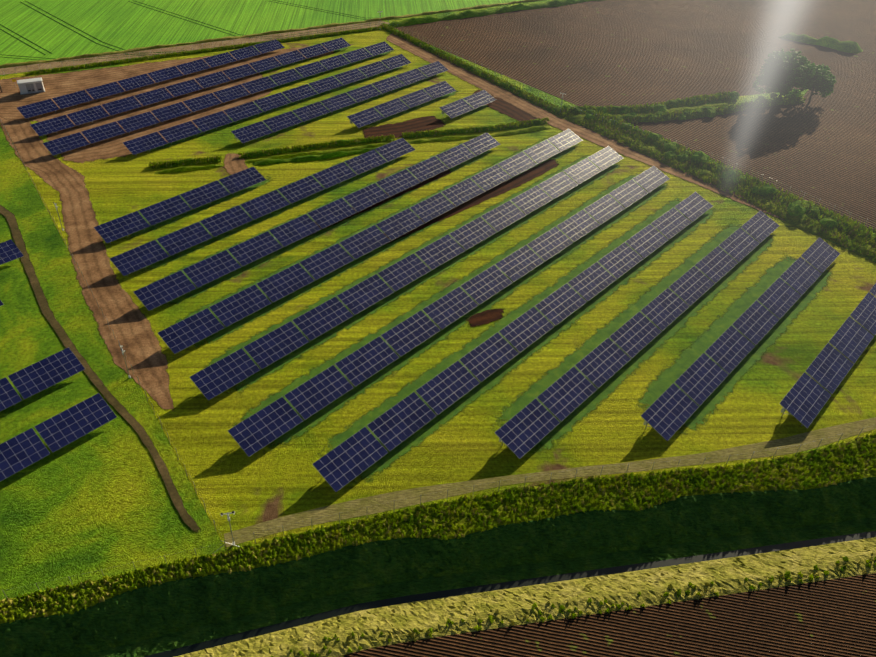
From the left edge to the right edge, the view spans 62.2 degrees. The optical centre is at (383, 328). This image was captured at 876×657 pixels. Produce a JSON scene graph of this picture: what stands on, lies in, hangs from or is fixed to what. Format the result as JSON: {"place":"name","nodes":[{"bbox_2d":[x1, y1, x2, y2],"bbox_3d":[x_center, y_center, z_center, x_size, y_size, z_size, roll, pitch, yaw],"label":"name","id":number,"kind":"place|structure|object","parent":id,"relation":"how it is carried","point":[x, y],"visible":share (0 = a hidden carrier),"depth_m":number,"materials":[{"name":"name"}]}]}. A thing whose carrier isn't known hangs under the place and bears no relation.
{"place":"outdoors","nodes":[
{"label":"outdoors","id":0,"kind":"place"},
{"bbox_2d":[0,117,173,409],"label":"track","id":1,"kind":"structure","parent":0,"point":[130,326],"depth_m":117.28,"materials":[{"name":"brown soil"}]},
{"bbox_2d":[0,205,200,531],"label":"track","id":2,"kind":"structure","parent":0,"point":[136,425],"depth_m":98.11,"materials":[{"name":"brown soil"}]},
{"bbox_2d":[0,45,332,122],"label":"bare soil","id":3,"kind":"structure","parent":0,"point":[12,99],"depth_m":192.39,"materials":[{"name":"brown soil"}]},
{"bbox_2d":[17,77,44,94],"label":"kiosk","id":4,"kind":"object","parent":3,"relation":"on","point":[31,85],"depth_m":184.51,"materials":[{"name":"white paint"}]},
{"bbox_2d":[33,72,272,162],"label":"dirt rows","id":5,"kind":"object","parent":3,"relation":"on","point":[113,147],"depth_m":170.72,"materials":[{"name":"brown soil"}]},
{"bbox_2d":[155,164,223,173],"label":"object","id":6,"kind":"object","parent":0,"point":[184,169],"depth_m":149.03,"materials":[{"name":"green plant"}]},
{"bbox_2d":[0,21,388,74],"bbox_3d":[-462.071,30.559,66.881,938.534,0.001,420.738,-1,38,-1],"label":"top road","id":7,"kind":"structure","parent":0,"point":[34,67],"depth_m":215.54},
{"bbox_2d":[29,28,381,74],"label":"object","id":8,"kind":"object","parent":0,"point":[188,53],"depth_m":210.53,"materials":[{"name":"green plant"}]},
{"bbox_2d":[224,153,247,174],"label":"bare soil patch","id":9,"kind":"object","parent":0,"point":[234,163],"depth_m":151.79,"materials":[{"name":"brown soil"}]},
{"bbox_2d":[0,0,521,64],"bbox_3d":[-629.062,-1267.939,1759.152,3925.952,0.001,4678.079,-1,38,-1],"label":"crop field","id":10,"kind":"structure","parent":0,"point":[125,24],"depth_m":242.06,"materials":[{"name":"green plant"}]},
{"bbox_2d":[0,29,45,54],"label":"tramlines","id":11,"kind":"object","parent":10,"relation":"on","point":[22,41],"depth_m":220.74,"materials":[{"name":"green plant"}]},
{"bbox_2d":[0,24,51,53],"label":"track","id":12,"kind":"structure","parent":10,"relation":"on","point":[26,39],"depth_m":222.82,"materials":[{"name":"green plant"}]},
{"bbox_2d":[4,53,169,61],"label":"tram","id":13,"kind":"object","parent":10,"relation":"on","point":[85,59],"depth_m":207.94,"materials":[{"name":"green"}]},
{"bbox_2d":[0,50,185,58],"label":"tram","id":14,"kind":"object","parent":10,"relation":"on","point":[89,57],"depth_m":210.15,"materials":[{"name":"green"}]},
{"bbox_2d":[26,1,179,52],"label":"track","id":15,"kind":"structure","parent":10,"relation":"on","point":[90,35],"depth_m":227.53,"materials":[{"name":"green plant"}]},
{"bbox_2d":[20,2,363,54],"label":"track","id":16,"kind":"structure","parent":10,"relation":"on","point":[131,54],"depth_m":225.79,"materials":[{"name":"green"}]},
{"bbox_2d":[132,0,377,36],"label":"track","id":17,"kind":"structure","parent":10,"relation":"on","point":[236,33],"depth_m":235.22,"materials":[{"name":"green plant"}]},
{"bbox_2d":[128,1,382,38],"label":"track","id":18,"kind":"structure","parent":10,"relation":"on","point":[249,37],"depth_m":233.36,"materials":[{"name":"green plant"}]},
{"bbox_2d":[274,0,363,17],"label":"track","id":19,"kind":"structure","parent":10,"relation":"on","point":[320,9],"depth_m":251.20,"materials":[{"name":"green plant"}]},
{"bbox_2d":[270,1,401,19],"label":"track","id":20,"kind":"structure","parent":10,"relation":"on","point":[337,14],"depth_m":247.00,"materials":[{"name":"green plant"}]},
{"bbox_2d":[0,0,541,67],"bbox_3d":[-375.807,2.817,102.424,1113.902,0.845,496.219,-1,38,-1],"label":"verge","id":21,"kind":"structure","parent":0,"point":[6,65],"depth_m":225.07,"materials":[{"name":"brown plant"}]},
{"bbox_2d":[244,143,387,162],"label":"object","id":22,"kind":"object","parent":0,"point":[285,156],"depth_m":155.31,"materials":[{"name":"green plant"}]},
{"bbox_2d":[302,169,452,238],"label":"dirt","id":23,"kind":"structure","parent":0,"point":[435,177],"depth_m":140.97,"materials":[{"name":"brown soil"}]},
{"bbox_2d":[362,116,445,137],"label":"dirt","id":24,"kind":"structure","parent":0,"point":[420,124],"depth_m":167.33,"materials":[{"name":"brown soil"}]},
{"bbox_2d":[0,0,875,599],"bbox_3d":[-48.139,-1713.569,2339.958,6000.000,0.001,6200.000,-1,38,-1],"label":"grass","id":25,"kind":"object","parent":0,"point":[98,500],"depth_m":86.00,"materials":[{"name":"green plant"}]},
{"bbox_2d":[119,345,130,377],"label":"camera pole","id":26,"kind":"object","parent":25,"relation":"on","point":[129,376],"depth_m":95.85,"materials":[{"name":"grey metal"}]},
{"bbox_2d":[152,158,219,168],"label":"strip","id":27,"kind":"object","parent":25,"relation":"on","point":[176,165],"depth_m":151.08,"materials":[{"name":"green plant"}]},
{"bbox_2d":[125,170,273,240],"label":"grass strip","id":28,"kind":"object","parent":25,"relation":"on","point":[200,208],"depth_m":136.05,"materials":[{"name":"green plant"}]},
{"bbox_2d":[135,151,401,272],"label":"grass strip","id":29,"kind":"object","parent":25,"relation":"on","point":[163,262],"depth_m":133.75,"materials":[{"name":"green plant"}]},
{"bbox_2d":[141,65,402,153],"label":"grass strip","id":30,"kind":"object","parent":25,"relation":"on","point":[174,143],"depth_m":176.41,"materials":[{"name":"green plant"}]},
{"bbox_2d":[255,47,347,73],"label":"grass strip","id":31,"kind":"object","parent":25,"relation":"on","point":[284,66],"depth_m":203.74,"materials":[{"name":"green plant"}]},
{"bbox_2d":[125,143,492,310],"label":"grass strip","id":32,"kind":"object","parent":25,"relation":"on","point":[235,273],"depth_m":126.06,"materials":[{"name":"green plant"}]},
{"bbox_2d":[252,147,377,165],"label":"strip","id":33,"kind":"object","parent":25,"relation":"on","point":[269,161],"depth_m":153.19,"materials":[{"name":"green plant"}]},
{"bbox_2d":[241,138,392,157],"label":"strip","id":34,"kind":"object","parent":25,"relation":"on","point":[254,154],"depth_m":157.20,"materials":[{"name":"green plant"}]},
{"bbox_2d":[269,50,393,89],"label":"grass strip","id":35,"kind":"object","parent":25,"relation":"on","point":[331,70],"depth_m":199.61,"materials":[{"name":"green plant"}]},
{"bbox_2d":[254,73,437,139],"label":"grass strip","id":36,"kind":"object","parent":25,"relation":"on","point":[330,113],"depth_m":176.93,"materials":[{"name":"green plant"}]},
{"bbox_2d":[161,135,580,349],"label":"grass strip","id":37,"kind":"object","parent":25,"relation":"on","point":[235,326],"depth_m":118.96,"materials":[{"name":"green plant"}]},
{"bbox_2d":[205,149,619,396],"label":"grass strip","id":38,"kind":"object","parent":25,"relation":"on","point":[275,366],"depth_m":116.39,"materials":[{"name":"green plant"}]},
{"bbox_2d":[368,87,464,125],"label":"grass strip","id":39,"kind":"object","parent":25,"relation":"on","point":[428,103],"depth_m":176.93,"materials":[{"name":"green plant"}]},
{"bbox_2d":[0,21,873,597],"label":"fence posts","id":40,"kind":"object","parent":25,"relation":"on","point":[430,493],"depth_m":88.02,"materials":[{"name":"grey"}]},
{"bbox_2d":[0,23,875,656],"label":"hedges","id":41,"kind":"object","parent":25,"relation":"on","point":[248,555],"depth_m":82.61,"materials":[{"name":"green plant"}]},
{"bbox_2d":[6,21,874,595],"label":"fence","id":42,"kind":"object","parent":25,"relation":"on","point":[470,487],"depth_m":86.36,"materials":[{"name":"grey"}]},
{"bbox_2d":[13,48,873,458],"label":"steel table","id":43,"kind":"object","parent":25,"relation":"on","point":[437,216],"depth_m":129.67,"materials":[{"name":"grey metal"}]},
{"bbox_2d":[0,37,875,491],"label":"solar panels","id":44,"kind":"object","parent":43,"relation":"on","point":[670,411],"depth_m":115.90,"materials":[{"name":"blue glass"}]},
{"bbox_2d":[121,53,854,441],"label":"inverters","id":45,"kind":"object","parent":43,"relation":"on","point":[499,269],"depth_m":119.10,"materials":[{"name":"white paint"}]},
{"bbox_2d":[233,166,669,453],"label":"grass strip","id":46,"kind":"object","parent":25,"relation":"on","point":[322,414],"depth_m":108.09,"materials":[{"name":"green plant"}]},
{"bbox_2d":[452,99,487,118],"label":"grass strip","id":47,"kind":"object","parent":25,"relation":"on","point":[477,109],"depth_m":176.40,"materials":[{"name":"green plant"}]},
{"bbox_2d":[404,119,547,137],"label":"strip","id":48,"kind":"object","parent":25,"relation":"on","point":[538,122],"depth_m":165.27,"materials":[{"name":"green plant"}]},
{"bbox_2d":[383,26,568,116],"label":"hedge","id":49,"kind":"object","parent":25,"relation":"on","point":[433,50],"depth_m":193.52,"materials":[{"name":"green plant"}]},
{"bbox_2d":[387,0,594,26],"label":"hedge top","id":50,"kind":"object","parent":25,"relation":"on","point":[464,14],"depth_m":244.83,"materials":[{"name":"green plant"}]},
{"bbox_2d":[317,189,724,488],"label":"grass strip","id":51,"kind":"object","parent":25,"relation":"on","point":[421,434],"depth_m":103.01,"materials":[{"name":"green plant"}]},
{"bbox_2d":[492,220,777,453],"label":"grass strip","id":52,"kind":"object","parent":25,"relation":"on","point":[590,402],"depth_m":104.47,"materials":[{"name":"green plant"}]},
{"bbox_2d":[562,109,875,257],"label":"hedge","id":53,"kind":"object","parent":25,"relation":"on","point":[793,221],"depth_m":138.11,"materials":[{"name":"green plant"}]},
{"bbox_2d":[638,248,840,434],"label":"grass strip","id":54,"kind":"object","parent":25,"relation":"on","point":[687,359],"depth_m":103.92,"materials":[{"name":"green plant"}]},
{"bbox_2d":[0,477,875,656],"bbox_3d":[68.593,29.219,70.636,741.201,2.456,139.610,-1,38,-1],"label":"bank","id":55,"kind":"structure","parent":0,"point":[147,612],"depth_m":76.85,"materials":[{"name":"green plant"}]},
{"bbox_2d":[0,436,875,623],"bbox_3d":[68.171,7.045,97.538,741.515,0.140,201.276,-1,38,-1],"label":"hedge","id":56,"kind":"object","parent":55,"relation":"on","point":[487,512],"depth_m":80.72,"materials":[{"name":"green plant"}]},
{"bbox_2d":[77,517,875,656],"bbox_3d":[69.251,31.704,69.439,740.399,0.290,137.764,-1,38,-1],"label":"ditch","id":57,"kind":"object","parent":55,"relation":"on","point":[147,647],"depth_m":76.30,"materials":[{"name":"green plant"}]},
{"bbox_2d":[383,159,558,244],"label":"dirt","id":58,"kind":"structure","parent":0,"point":[522,178],"depth_m":141.65,"materials":[{"name":"brown soil"}]},
{"bbox_2d":[407,126,550,143],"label":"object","id":59,"kind":"object","parent":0,"point":[513,132],"depth_m":162.46,"materials":[{"name":"green plant"}]},
{"bbox_2d":[466,307,503,326],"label":"dirt","id":60,"kind":"structure","parent":0,"point":[485,317],"depth_m":108.79,"materials":[{"name":"brown soil"}]},
{"bbox_2d":[473,89,537,120],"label":"dirt","id":61,"kind":"structure","parent":0,"point":[500,105],"depth_m":176.29,"materials":[{"name":"brown soil"}]},
{"bbox_2d":[144,531,875,656],"bbox_3d":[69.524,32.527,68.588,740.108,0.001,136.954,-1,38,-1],"label":"ditch water","id":62,"kind":"structure","parent":0,"point":[455,592],"depth_m":75.74,"materials":[{"name":"black liquid"}]},
{"bbox_2d":[175,537,875,656],"bbox_3d":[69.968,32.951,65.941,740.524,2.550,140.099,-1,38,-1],"label":"grass verge","id":63,"kind":"structure","parent":0,"point":[424,612],"depth_m":73.44,"materials":[{"name":"yellow plant"}]},
{"bbox_2d":[273,553,875,656],"bbox_3d":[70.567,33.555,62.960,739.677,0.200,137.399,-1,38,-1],"label":"dry strip","id":64,"kind":"object","parent":63,"relation":"on","point":[371,638],"depth_m":70.97,"materials":[{"name":"yellow plant"}]},
{"bbox_2d":[224,417,875,546],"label":"pale path","id":65,"kind":"structure","parent":0,"point":[805,440],"depth_m":84.00,"materials":[{"name":"beige soil"}]},
{"bbox_2d":[220,511,234,544],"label":"camera pole","id":66,"kind":"object","parent":65,"relation":"on","point":[228,518],"depth_m":74.13,"materials":[{"name":"grey metal"}]},
{"bbox_2d":[386,33,785,220],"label":"dirt","id":67,"kind":"structure","parent":0,"point":[525,105],"depth_m":171.60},
{"bbox_2d":[339,573,875,656],"bbox_3d":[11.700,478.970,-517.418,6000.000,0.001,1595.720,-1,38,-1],"label":"field","id":68,"kind":"structure","parent":0,"point":[832,618],"depth_m":68.97,"materials":[{"name":"brown soil"}]},
{"bbox_2d":[394,0,875,230],"bbox_3d":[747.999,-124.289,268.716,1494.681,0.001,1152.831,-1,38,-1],"label":"ploughed field","id":69,"kind":"structure","parent":0,"point":[599,53],"depth_m":202.34,"materials":[{"name":"brown soil"}]},
{"bbox_2d":[566,94,730,113],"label":"arm","id":70,"kind":"object","parent":69,"relation":"on","point":[627,109],"depth_m":174.78},
{"bbox_2d":[562,90,837,227],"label":"bushes","id":71,"kind":"object","parent":69,"relation":"on","point":[730,176],"depth_m":154.41,"materials":[{"name":"green plant"}]},
{"bbox_2d":[601,98,804,122],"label":"arm","id":72,"kind":"object","parent":69,"relation":"on","point":[685,113],"depth_m":172.34},
{"bbox_2d":[604,89,808,114],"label":"grass strip","id":73,"kind":"object","parent":69,"relation":"on","point":[748,98],"depth_m":181.24,"materials":[{"name":"green plant"}]},
{"bbox_2d":[600,103,729,115],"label":"arm","id":74,"kind":"object","parent":73,"relation":"on","point":[681,109],"depth_m":175.37},
{"bbox_2d":[752,48,827,100],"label":"tree","id":75,"kind":"object","parent":69,"relation":"on","point":[785,73],"depth_m":172.73,"materials":[{"name":"green plant"}]},
{"bbox_2d":[793,64,836,102],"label":"tree","id":76,"kind":"object","parent":69,"relation":"on","point":[825,85],"depth_m":175.48,"materials":[{"name":"green plant"}]},
{"bbox_2d":[778,33,862,53],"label":"hedge","id":77,"kind":"object","parent":69,"relation":"on","point":[843,46],"depth_m":216.28,"materials":[{"name":"green plant"}]},
{"bbox_2d":[779,0,795,21],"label":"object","id":78,"kind":"object","parent":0,"point":[786,6],"visible":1,"depth_m":2.50,"materials":[{"name":"white"}]}
]}

